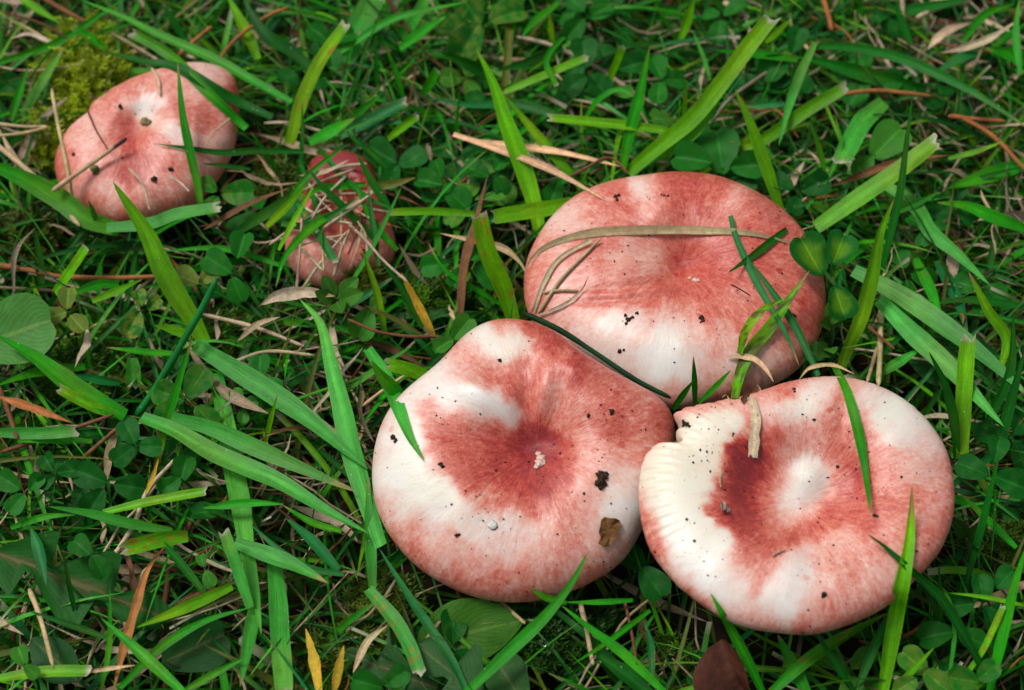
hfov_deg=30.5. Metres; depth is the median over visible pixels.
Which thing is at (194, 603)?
grass blade
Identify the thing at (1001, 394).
grass blade
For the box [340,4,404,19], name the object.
grass blade
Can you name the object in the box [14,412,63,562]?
grass blade
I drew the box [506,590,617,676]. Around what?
moss
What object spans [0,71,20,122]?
clover
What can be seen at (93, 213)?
grass blade
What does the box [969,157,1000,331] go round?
grass blade
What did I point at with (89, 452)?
pine needle
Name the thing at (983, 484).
grass blade
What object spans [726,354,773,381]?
dry straw
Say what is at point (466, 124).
grass blade
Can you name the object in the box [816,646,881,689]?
clover
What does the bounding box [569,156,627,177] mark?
dry straw
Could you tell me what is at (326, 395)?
dry straw
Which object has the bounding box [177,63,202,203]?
grass blade
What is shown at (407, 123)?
grass blade
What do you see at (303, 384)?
grass blade
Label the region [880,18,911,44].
clover
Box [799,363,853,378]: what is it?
dry straw
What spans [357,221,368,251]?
dry straw
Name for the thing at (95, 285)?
grass blade
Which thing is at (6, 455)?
grass blade
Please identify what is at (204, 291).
clover
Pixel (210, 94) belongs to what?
grass blade
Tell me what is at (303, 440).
grass blade
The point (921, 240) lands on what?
clover
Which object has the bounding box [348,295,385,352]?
clover
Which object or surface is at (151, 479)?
dry straw
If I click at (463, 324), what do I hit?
clover
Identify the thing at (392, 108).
grass blade
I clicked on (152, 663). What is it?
grass blade
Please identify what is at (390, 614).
grass blade
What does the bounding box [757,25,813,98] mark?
clover
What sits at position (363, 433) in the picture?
pine needle
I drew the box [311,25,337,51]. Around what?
clover
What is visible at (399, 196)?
dry straw
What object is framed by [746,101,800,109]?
grass blade
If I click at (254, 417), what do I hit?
grass blade
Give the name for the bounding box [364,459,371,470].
dry straw
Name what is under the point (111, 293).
grass blade
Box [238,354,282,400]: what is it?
clover
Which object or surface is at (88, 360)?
grass blade
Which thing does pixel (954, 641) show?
grass blade
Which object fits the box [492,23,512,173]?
grass blade
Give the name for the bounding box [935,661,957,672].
clover
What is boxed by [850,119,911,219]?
clover
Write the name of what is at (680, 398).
grass blade
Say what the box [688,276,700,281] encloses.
skin shred
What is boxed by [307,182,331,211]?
dry straw
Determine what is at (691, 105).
grass blade
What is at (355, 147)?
grass blade
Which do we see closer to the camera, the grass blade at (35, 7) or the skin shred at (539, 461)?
the skin shred at (539, 461)
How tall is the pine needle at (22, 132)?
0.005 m
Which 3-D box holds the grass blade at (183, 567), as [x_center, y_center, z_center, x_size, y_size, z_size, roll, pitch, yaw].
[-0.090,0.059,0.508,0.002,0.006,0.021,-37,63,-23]
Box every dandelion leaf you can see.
[0,530,167,629]
[344,644,437,689]
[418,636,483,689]
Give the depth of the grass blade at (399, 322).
0.56 m
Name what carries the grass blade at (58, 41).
on the short grass at (670, 16)
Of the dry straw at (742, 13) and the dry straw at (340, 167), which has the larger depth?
the dry straw at (742, 13)
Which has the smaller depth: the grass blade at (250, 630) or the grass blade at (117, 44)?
the grass blade at (250, 630)
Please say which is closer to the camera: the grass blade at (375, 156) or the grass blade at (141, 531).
the grass blade at (141, 531)
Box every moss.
[0,203,61,264]
[15,313,131,408]
[23,8,136,122]
[23,100,71,173]
[182,301,259,362]
[244,154,303,206]
[290,621,366,689]
[320,595,407,663]
[341,246,390,297]
[341,561,429,624]
[398,262,471,317]
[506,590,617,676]
[642,619,698,676]
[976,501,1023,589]
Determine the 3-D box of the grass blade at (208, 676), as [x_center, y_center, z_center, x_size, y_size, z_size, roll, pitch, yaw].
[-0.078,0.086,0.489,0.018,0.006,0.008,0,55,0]
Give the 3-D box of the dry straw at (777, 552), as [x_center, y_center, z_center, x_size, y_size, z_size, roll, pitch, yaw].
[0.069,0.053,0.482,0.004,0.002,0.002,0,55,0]
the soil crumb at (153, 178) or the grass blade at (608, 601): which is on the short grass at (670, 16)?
the grass blade at (608, 601)
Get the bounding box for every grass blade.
[0,0,120,64]
[0,92,56,101]
[0,163,118,235]
[0,241,228,278]
[0,322,168,454]
[0,336,127,420]
[0,363,85,384]
[0,420,76,464]
[0,426,78,438]
[0,594,176,618]
[0,665,91,681]
[5,260,183,427]
[8,65,28,120]
[10,513,73,529]
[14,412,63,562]
[17,437,91,443]
[17,580,126,689]
[20,0,57,21]
[20,48,63,114]
[29,611,106,639]
[30,528,46,584]
[34,50,56,198]
[34,230,44,287]
[36,389,170,519]
[39,227,85,298]
[48,506,171,532]
[52,244,88,295]
[52,264,148,408]
[56,361,254,435]
[56,383,119,418]
[59,510,161,537]
[60,511,169,629]
[62,549,76,611]
[68,519,229,566]
[72,23,107,50]
[73,280,98,455]
[75,374,119,385]
[76,279,118,294]
[82,0,292,103]
[86,579,201,689]
[89,201,96,219]
[91,279,141,302]
[91,547,245,607]
[100,592,112,689]
[101,51,273,119]
[101,618,185,689]
[102,486,207,512]
[106,202,220,231]
[107,347,179,355]
[113,182,209,340]
[115,0,121,80]
[117,0,123,45]
[118,233,140,326]
[118,531,187,555]
[118,608,247,688]
[119,360,151,386]
[126,358,140,388]
[128,28,248,130]
[128,232,161,290]
[129,74,252,138]
[134,570,343,658]
[138,412,367,532]
[138,583,233,626]
[139,305,197,498]
[144,257,262,288]
[153,337,192,468]
[154,324,191,339]
[157,144,303,155]
[163,3,185,39]
[163,540,205,593]
[166,245,278,266]
[171,412,354,491]
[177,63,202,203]
[185,657,245,689]
[191,339,367,468]
[191,400,264,544]
[203,163,250,170]
[203,499,281,508]
[211,372,261,633]
[216,376,374,439]
[218,528,253,607]
[228,0,260,59]
[233,177,312,231]
[235,538,327,582]
[236,552,380,689]
[237,135,307,169]
[240,592,261,685]
[243,0,311,69]
[251,132,279,173]
[251,525,343,576]
[256,8,464,96]
[264,395,277,442]
[265,184,305,227]
[267,563,292,689]
[270,313,350,486]
[271,97,417,286]
[274,409,363,532]
[276,102,387,190]
[276,210,342,285]
[277,185,313,250]
[281,198,355,229]
[283,505,341,532]
[285,19,349,144]
[286,145,345,200]
[286,518,340,570]
[286,520,363,644]
[288,312,335,531]
[289,611,494,656]
[293,199,338,263]
[297,159,321,246]
[298,103,303,177]
[300,182,365,204]
[300,300,386,548]
[307,166,371,239]
[308,118,353,145]
[318,148,391,208]
[321,593,391,642]
[329,0,384,75]
[333,34,377,148]
[338,96,407,139]
[339,2,464,53]
[339,12,424,82]
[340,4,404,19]
[340,279,391,313]
[342,94,380,120]
[344,128,394,175]
[346,346,411,391]
[353,188,400,276]
[356,152,397,224]
[357,189,398,250]
[362,250,387,338]
[363,304,421,334]
[363,346,422,459]
[364,374,406,421]
[364,479,376,588]
[364,586,425,676]
[368,177,415,189]
[368,188,380,265]
[372,135,422,259]
[372,361,403,395]
[374,40,379,95]
[379,549,404,570]
[380,550,466,689]
[381,47,512,80]
[382,118,543,171]
[382,263,423,328]
[384,43,404,97]
[384,358,427,378]
[386,112,418,140]
[386,207,474,216]
[393,586,420,677]
[396,587,489,664]
[398,16,445,50]
[399,0,430,39]
[401,273,435,334]
[413,215,493,288]
[414,76,560,227]
[420,67,439,95]
[422,102,580,251]
[428,243,500,305]
[429,97,572,125]
[440,52,497,79]
[445,160,459,291]
[454,91,459,140]
[460,170,500,243]
[464,139,588,160]
[464,553,587,689]
[471,210,519,318]
[477,50,543,234]
[490,197,570,223]
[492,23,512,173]
[496,45,563,70]
[499,94,575,223]
[503,94,582,189]
[504,54,588,93]
[520,1,559,38]
[529,588,566,604]
[534,4,647,81]
[538,600,633,689]
[543,35,564,86]
[547,114,667,133]
[548,12,554,43]
[562,606,665,689]
[565,598,632,604]
[573,609,650,663]
[585,87,632,116]
[593,41,718,67]
[594,652,652,689]
[595,578,622,619]
[596,26,713,129]
[598,71,701,183]
[607,45,625,79]
[614,13,623,119]
[619,47,649,167]
[625,14,779,176]
[643,620,654,676]
[644,98,720,167]
[656,107,777,169]
[671,380,693,410]
[678,0,694,38]
[678,629,755,685]
[681,665,838,682]
[682,82,686,115]
[682,94,721,176]
[692,356,697,403]
[693,33,710,79]
[697,607,840,684]
[699,370,730,403]
[711,594,764,689]
[716,49,797,61]
[728,215,798,364]
[730,227,787,271]
[731,272,808,398]
[735,90,783,208]
[736,597,914,651]
[737,298,784,353]
[740,81,848,150]
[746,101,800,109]
[748,259,820,376]
[764,19,789,43]
[768,613,887,689]
[777,634,810,689]
[779,40,817,143]
[796,56,926,92]
[804,118,842,208]
[809,121,826,172]
[812,133,939,232]
[816,634,854,689]
[818,633,857,677]
[819,43,1023,125]
[822,71,985,90]
[832,97,888,163]
[832,367,870,514]
[833,120,930,173]
[837,199,893,366]
[845,319,1023,370]
[850,265,1023,392]
[855,610,888,689]
[856,295,941,378]
[859,171,1018,191]
[865,257,1001,418]
[868,534,981,667]
[869,381,888,387]
[873,113,1023,174]
[874,295,1002,425]
[878,488,914,689]
[880,96,912,274]
[882,350,917,374]
[884,0,967,18]
[885,184,988,283]
[892,649,932,689]
[895,0,912,45]
[895,167,1019,232]
[900,192,938,212]
[904,308,1013,400]
[909,588,969,627]
[911,27,995,125]
[911,257,940,309]
[917,293,1023,380]
[923,572,956,670]
[926,266,947,406]
[929,352,959,457]
[931,408,1004,525]
[933,260,967,330]
[936,565,942,621]
[937,201,1023,232]
[939,49,980,70]
[940,296,1023,308]
[943,261,1019,362]
[947,159,1023,188]
[948,142,1001,159]
[951,593,1023,606]
[954,67,1023,254]
[954,444,1011,487]
[954,488,1020,506]
[955,333,975,457]
[955,495,1001,517]
[956,499,1019,509]
[960,494,1017,548]
[961,3,1015,41]
[964,451,999,584]
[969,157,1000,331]
[969,273,1010,365]
[969,605,1005,669]
[981,312,1016,429]
[983,0,1002,85]
[984,46,1023,65]
[986,551,1023,689]
[990,352,1023,468]
[993,24,1023,46]
[1012,0,1022,74]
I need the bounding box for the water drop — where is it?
[539,639,546,646]
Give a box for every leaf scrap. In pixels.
[598,517,620,546]
[721,501,725,510]
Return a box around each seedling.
[315,275,363,312]
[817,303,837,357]
[953,518,987,565]
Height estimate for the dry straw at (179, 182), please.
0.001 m
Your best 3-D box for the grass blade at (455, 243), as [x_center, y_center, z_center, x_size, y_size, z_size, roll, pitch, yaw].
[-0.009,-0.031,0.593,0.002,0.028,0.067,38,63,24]
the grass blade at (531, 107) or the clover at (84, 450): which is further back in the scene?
the grass blade at (531, 107)
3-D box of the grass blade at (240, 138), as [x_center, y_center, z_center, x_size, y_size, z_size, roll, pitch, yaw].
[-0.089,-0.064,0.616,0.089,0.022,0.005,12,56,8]
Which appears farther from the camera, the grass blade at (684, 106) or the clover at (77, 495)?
the grass blade at (684, 106)
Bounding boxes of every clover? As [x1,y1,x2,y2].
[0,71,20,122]
[0,468,66,556]
[10,644,40,689]
[36,451,79,539]
[48,486,92,533]
[50,286,88,353]
[52,444,96,475]
[67,533,111,608]
[73,460,146,520]
[76,416,136,470]
[108,417,162,469]
[119,289,162,347]
[151,364,219,422]
[156,455,211,524]
[160,446,210,495]
[163,435,175,450]
[172,338,213,371]
[175,264,218,297]
[185,283,222,307]
[190,492,260,539]
[195,553,218,613]
[200,230,260,319]
[201,175,254,216]
[226,189,295,253]
[228,387,258,438]
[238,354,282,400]
[275,68,327,110]
[292,192,303,216]
[305,19,355,79]
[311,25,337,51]
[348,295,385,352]
[350,664,410,689]
[363,136,428,207]
[414,158,472,227]
[418,609,485,668]
[420,244,493,310]
[421,191,482,250]
[432,142,483,182]
[432,313,476,352]
[437,0,527,60]
[439,67,481,93]
[443,182,504,227]
[462,152,510,230]
[465,75,492,113]
[469,153,515,213]
[480,159,516,205]
[483,0,499,25]
[540,163,577,200]
[553,0,597,40]
[555,64,593,102]
[560,37,644,106]
[562,0,613,68]
[593,74,633,116]
[594,22,638,75]
[596,8,631,32]
[610,0,623,5]
[620,543,670,612]
[642,54,684,121]
[649,108,680,127]
[671,126,761,177]
[686,650,703,684]
[699,0,748,44]
[724,173,764,183]
[728,170,757,189]
[732,58,787,114]
[748,73,790,113]
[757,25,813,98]
[773,170,831,215]
[789,229,858,343]
[807,85,831,101]
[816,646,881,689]
[834,51,873,81]
[841,54,903,107]
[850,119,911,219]
[868,3,902,41]
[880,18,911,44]
[889,246,937,292]
[893,644,953,689]
[905,213,946,247]
[917,621,985,689]
[923,84,971,134]
[930,181,978,225]
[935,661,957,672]
[944,564,1014,650]
[947,658,1001,689]
[954,271,1007,332]
[954,436,1023,537]
[956,581,1000,624]
[959,632,1007,671]
[972,403,1023,468]
[1001,499,1023,520]
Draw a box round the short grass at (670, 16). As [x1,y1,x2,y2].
[0,0,1023,689]
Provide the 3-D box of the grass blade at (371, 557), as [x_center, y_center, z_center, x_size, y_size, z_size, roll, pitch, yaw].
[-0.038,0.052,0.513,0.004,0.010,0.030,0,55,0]
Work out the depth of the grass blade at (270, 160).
0.59 m
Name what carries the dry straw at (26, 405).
on the short grass at (670, 16)
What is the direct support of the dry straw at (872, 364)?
on the short grass at (670, 16)
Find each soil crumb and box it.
[90,165,98,174]
[140,117,151,125]
[150,176,156,182]
[390,434,396,442]
[594,470,608,489]
[624,311,638,324]
[682,419,690,427]
[698,315,704,322]
[821,591,826,598]
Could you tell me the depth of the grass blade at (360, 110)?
0.61 m
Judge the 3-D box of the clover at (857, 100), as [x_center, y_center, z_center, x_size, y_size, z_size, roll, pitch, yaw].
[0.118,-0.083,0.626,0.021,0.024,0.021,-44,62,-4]
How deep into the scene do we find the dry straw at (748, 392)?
0.51 m
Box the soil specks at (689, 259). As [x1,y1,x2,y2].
[525,192,797,367]
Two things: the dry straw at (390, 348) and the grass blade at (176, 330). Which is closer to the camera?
the grass blade at (176, 330)
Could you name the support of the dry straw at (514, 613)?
on the short grass at (670, 16)
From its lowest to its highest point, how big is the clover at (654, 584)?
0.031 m
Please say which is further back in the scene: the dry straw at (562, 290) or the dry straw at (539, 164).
the dry straw at (539, 164)
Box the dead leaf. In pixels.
[693,639,749,689]
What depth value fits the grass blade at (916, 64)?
0.61 m
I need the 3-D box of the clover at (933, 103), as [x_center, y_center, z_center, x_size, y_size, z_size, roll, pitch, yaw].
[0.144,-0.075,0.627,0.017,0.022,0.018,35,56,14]
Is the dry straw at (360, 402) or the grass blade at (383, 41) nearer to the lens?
the dry straw at (360, 402)
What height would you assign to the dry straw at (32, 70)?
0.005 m
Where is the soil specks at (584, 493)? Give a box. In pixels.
[375,333,655,601]
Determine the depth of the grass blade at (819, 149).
0.59 m
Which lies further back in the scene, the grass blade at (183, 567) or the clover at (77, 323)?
the clover at (77, 323)
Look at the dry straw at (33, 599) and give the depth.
0.50 m
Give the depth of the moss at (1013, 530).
0.53 m
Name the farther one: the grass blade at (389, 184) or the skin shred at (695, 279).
the grass blade at (389, 184)
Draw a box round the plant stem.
[135,278,217,416]
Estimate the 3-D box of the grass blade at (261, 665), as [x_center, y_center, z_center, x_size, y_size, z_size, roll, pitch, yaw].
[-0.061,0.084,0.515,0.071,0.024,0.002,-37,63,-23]
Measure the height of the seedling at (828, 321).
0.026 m
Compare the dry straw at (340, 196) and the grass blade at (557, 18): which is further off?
the grass blade at (557, 18)
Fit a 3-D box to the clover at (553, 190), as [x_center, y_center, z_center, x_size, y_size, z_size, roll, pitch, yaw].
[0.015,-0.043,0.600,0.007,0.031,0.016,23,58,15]
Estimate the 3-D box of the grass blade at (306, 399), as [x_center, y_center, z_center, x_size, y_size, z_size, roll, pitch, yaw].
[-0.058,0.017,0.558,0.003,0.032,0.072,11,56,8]
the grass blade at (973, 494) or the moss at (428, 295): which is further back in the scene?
the moss at (428, 295)
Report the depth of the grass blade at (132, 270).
0.58 m
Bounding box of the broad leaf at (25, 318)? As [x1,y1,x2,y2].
[0,293,55,363]
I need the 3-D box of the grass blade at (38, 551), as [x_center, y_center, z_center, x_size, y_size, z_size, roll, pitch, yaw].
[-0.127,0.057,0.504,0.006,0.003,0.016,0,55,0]
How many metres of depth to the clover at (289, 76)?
0.62 m
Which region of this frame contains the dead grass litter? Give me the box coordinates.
[0,0,1023,689]
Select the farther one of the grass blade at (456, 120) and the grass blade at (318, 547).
the grass blade at (456, 120)
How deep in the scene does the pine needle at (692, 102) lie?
0.61 m
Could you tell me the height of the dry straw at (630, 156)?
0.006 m
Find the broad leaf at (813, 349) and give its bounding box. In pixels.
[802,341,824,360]
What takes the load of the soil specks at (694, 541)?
on the mushroom at (775, 594)
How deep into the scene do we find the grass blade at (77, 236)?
0.58 m
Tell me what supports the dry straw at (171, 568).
on the short grass at (670, 16)
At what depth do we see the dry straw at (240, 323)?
0.56 m
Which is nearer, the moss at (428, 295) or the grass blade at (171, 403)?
the grass blade at (171, 403)
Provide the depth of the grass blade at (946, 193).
0.59 m
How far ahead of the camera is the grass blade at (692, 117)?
0.59 m
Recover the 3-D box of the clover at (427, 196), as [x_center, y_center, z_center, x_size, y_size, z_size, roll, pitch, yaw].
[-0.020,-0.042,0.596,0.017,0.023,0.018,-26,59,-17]
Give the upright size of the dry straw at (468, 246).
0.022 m
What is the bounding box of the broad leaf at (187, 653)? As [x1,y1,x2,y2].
[161,614,230,671]
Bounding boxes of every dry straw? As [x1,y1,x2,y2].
[0,62,83,71]
[0,145,80,226]
[0,286,108,303]
[0,396,71,422]
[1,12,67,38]
[11,230,32,294]
[13,32,50,41]
[13,97,66,166]
[25,420,44,531]
[28,588,53,667]
[30,273,90,292]
[51,88,83,228]
[60,516,84,534]
[86,109,107,149]
[90,665,134,672]
[102,420,124,487]
[103,485,155,551]
[104,654,161,689]
[111,32,157,58]
[113,588,267,621]
[114,460,172,552]
[114,547,163,686]
[118,536,136,590]
[129,168,149,210]
[136,563,219,573]
[143,517,263,580]
[145,460,157,492]
[151,67,160,95]
[159,518,195,639]
[169,176,189,191]
[186,342,268,413]
[202,313,303,346]
[203,189,285,229]
[205,118,230,146]
[233,154,277,163]
[237,349,314,360]
[238,317,278,340]
[241,361,289,389]
[259,134,326,154]
[261,286,333,304]
[261,570,350,680]
[264,121,377,137]
[267,426,312,435]
[269,205,330,244]
[278,119,420,198]
[289,504,357,541]
[290,235,322,270]
[290,318,425,366]
[295,218,302,286]
[296,234,346,248]
[299,160,347,175]
[301,169,353,193]
[302,232,346,286]
[303,515,361,557]
[304,207,351,223]
[305,628,321,689]
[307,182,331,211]
[312,175,346,217]
[313,347,362,411]
[316,192,372,232]
[318,192,382,196]
[320,191,368,217]
[321,247,324,270]
[324,200,391,212]
[332,229,349,276]
[332,646,343,689]
[334,162,366,170]
[338,215,407,282]
[339,170,341,241]
[346,189,372,208]
[346,216,403,228]
[346,580,395,631]
[347,202,366,255]
[347,319,455,343]
[348,223,361,270]
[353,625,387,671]
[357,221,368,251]
[357,384,373,441]
[362,375,403,406]
[364,37,515,56]
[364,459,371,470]
[384,191,419,205]
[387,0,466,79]
[440,233,524,271]
[445,148,519,188]
[453,132,605,200]
[457,178,486,313]
[465,109,510,134]
[480,139,617,165]
[499,602,525,623]
[516,35,656,105]
[525,225,790,268]
[532,238,592,311]
[538,238,600,313]
[539,277,587,315]
[543,289,578,293]
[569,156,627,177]
[575,99,653,139]
[578,604,594,664]
[584,599,648,687]
[603,151,670,163]
[697,59,708,128]
[709,117,732,122]
[712,46,803,119]
[723,0,749,18]
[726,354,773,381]
[740,385,760,403]
[747,396,760,457]
[772,549,784,555]
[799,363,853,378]
[828,260,851,272]
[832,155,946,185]
[850,348,928,361]
[857,13,958,134]
[861,1,989,25]
[865,134,943,150]
[866,343,876,381]
[868,320,905,352]
[876,272,888,385]
[915,267,997,289]
[916,1,970,18]
[924,413,1010,428]
[927,22,970,49]
[941,23,1012,52]
[946,254,958,282]
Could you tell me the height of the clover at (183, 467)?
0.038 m
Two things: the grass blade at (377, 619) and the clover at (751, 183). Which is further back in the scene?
the clover at (751, 183)
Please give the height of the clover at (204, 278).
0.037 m
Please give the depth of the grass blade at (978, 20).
0.63 m
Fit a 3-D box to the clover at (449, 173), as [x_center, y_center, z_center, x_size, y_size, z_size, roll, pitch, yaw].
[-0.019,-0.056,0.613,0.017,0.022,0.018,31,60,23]
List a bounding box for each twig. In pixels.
[52,138,126,191]
[731,284,750,295]
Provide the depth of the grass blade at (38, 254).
0.57 m
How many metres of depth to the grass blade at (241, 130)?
0.63 m
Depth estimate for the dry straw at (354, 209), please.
0.57 m
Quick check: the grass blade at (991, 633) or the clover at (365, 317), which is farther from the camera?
the clover at (365, 317)
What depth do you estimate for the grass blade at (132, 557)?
0.52 m
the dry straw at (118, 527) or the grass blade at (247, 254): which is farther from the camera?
the grass blade at (247, 254)
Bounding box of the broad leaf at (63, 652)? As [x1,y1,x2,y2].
[30,636,79,683]
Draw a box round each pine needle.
[0,122,47,127]
[0,127,47,136]
[0,263,154,280]
[0,386,18,439]
[0,414,113,453]
[43,0,85,22]
[81,428,115,459]
[177,26,211,56]
[220,7,288,56]
[326,336,373,407]
[332,427,376,437]
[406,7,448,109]
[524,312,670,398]
[624,603,636,664]
[666,85,772,112]
[821,0,833,30]
[843,88,932,96]
[859,625,919,644]
[866,323,894,349]
[948,114,1004,122]
[962,117,1023,169]
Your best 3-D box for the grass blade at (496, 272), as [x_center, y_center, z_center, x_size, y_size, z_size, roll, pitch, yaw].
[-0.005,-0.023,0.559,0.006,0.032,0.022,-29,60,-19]
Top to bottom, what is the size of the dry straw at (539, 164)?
0.016 m
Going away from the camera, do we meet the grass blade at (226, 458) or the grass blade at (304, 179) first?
the grass blade at (226, 458)
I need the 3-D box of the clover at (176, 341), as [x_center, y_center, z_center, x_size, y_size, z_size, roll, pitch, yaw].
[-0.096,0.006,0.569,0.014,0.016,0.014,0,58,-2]
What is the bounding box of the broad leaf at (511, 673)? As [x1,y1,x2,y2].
[484,654,529,689]
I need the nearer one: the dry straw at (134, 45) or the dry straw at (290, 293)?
the dry straw at (290, 293)
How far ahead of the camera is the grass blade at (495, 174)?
0.59 m
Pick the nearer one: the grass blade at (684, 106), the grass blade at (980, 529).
the grass blade at (980, 529)
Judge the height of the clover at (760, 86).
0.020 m
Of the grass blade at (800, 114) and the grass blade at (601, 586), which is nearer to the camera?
the grass blade at (601, 586)
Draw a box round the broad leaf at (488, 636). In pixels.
[415,598,522,657]
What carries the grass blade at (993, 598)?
on the short grass at (670, 16)
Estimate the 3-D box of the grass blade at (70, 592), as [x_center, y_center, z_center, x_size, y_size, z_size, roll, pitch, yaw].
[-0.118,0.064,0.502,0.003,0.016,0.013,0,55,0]
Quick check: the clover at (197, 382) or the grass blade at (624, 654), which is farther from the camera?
the clover at (197, 382)
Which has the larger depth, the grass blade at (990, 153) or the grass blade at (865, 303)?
the grass blade at (990, 153)
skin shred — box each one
[487,520,497,530]
[533,451,545,468]
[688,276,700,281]
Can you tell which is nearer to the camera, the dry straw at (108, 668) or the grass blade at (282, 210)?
the dry straw at (108, 668)
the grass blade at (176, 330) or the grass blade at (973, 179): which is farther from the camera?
the grass blade at (973, 179)
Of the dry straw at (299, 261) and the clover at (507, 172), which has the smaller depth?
the dry straw at (299, 261)
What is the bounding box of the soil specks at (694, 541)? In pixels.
[642,378,944,634]
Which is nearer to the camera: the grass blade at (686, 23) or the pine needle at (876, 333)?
the pine needle at (876, 333)
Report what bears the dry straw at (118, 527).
on the short grass at (670, 16)
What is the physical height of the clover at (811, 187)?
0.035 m
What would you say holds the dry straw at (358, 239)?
on the mushroom at (314, 251)
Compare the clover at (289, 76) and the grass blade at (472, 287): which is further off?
the clover at (289, 76)
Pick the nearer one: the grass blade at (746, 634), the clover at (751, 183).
the grass blade at (746, 634)
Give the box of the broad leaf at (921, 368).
[907,345,957,385]
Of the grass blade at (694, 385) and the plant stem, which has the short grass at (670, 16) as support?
the grass blade at (694, 385)
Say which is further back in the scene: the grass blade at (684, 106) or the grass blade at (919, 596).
the grass blade at (684, 106)
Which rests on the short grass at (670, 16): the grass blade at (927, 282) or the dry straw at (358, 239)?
the grass blade at (927, 282)
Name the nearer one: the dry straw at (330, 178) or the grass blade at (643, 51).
the dry straw at (330, 178)
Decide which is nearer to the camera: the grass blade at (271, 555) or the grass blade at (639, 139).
the grass blade at (271, 555)
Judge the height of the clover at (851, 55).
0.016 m
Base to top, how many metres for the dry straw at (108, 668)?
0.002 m
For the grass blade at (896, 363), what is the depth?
0.55 m
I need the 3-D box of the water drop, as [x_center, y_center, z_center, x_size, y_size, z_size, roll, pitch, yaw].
[0.008,0.079,0.498,0.002,0.002,0.002,0,55,0]
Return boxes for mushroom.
[55,62,238,221]
[285,151,395,287]
[372,318,674,602]
[524,171,825,408]
[638,376,954,634]
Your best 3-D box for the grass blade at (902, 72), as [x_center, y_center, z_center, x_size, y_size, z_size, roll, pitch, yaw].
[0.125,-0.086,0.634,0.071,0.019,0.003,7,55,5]
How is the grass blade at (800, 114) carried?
on the short grass at (670, 16)
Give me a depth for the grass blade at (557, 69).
0.61 m
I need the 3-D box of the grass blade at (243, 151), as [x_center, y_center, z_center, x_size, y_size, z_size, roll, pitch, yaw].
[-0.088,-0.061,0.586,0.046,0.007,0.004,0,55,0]
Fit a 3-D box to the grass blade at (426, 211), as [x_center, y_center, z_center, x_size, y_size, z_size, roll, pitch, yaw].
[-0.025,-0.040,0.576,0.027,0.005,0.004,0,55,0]
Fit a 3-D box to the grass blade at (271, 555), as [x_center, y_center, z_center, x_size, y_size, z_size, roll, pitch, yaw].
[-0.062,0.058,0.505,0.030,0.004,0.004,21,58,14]
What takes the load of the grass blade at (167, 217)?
on the short grass at (670, 16)
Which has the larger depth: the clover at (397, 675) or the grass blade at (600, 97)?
the grass blade at (600, 97)
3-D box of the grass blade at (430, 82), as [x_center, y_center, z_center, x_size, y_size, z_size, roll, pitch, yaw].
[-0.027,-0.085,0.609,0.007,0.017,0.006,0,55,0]
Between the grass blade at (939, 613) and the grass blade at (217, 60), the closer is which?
the grass blade at (939, 613)
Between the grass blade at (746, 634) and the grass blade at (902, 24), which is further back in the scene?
the grass blade at (902, 24)
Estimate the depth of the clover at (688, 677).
0.50 m
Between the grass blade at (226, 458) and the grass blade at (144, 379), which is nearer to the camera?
the grass blade at (226, 458)

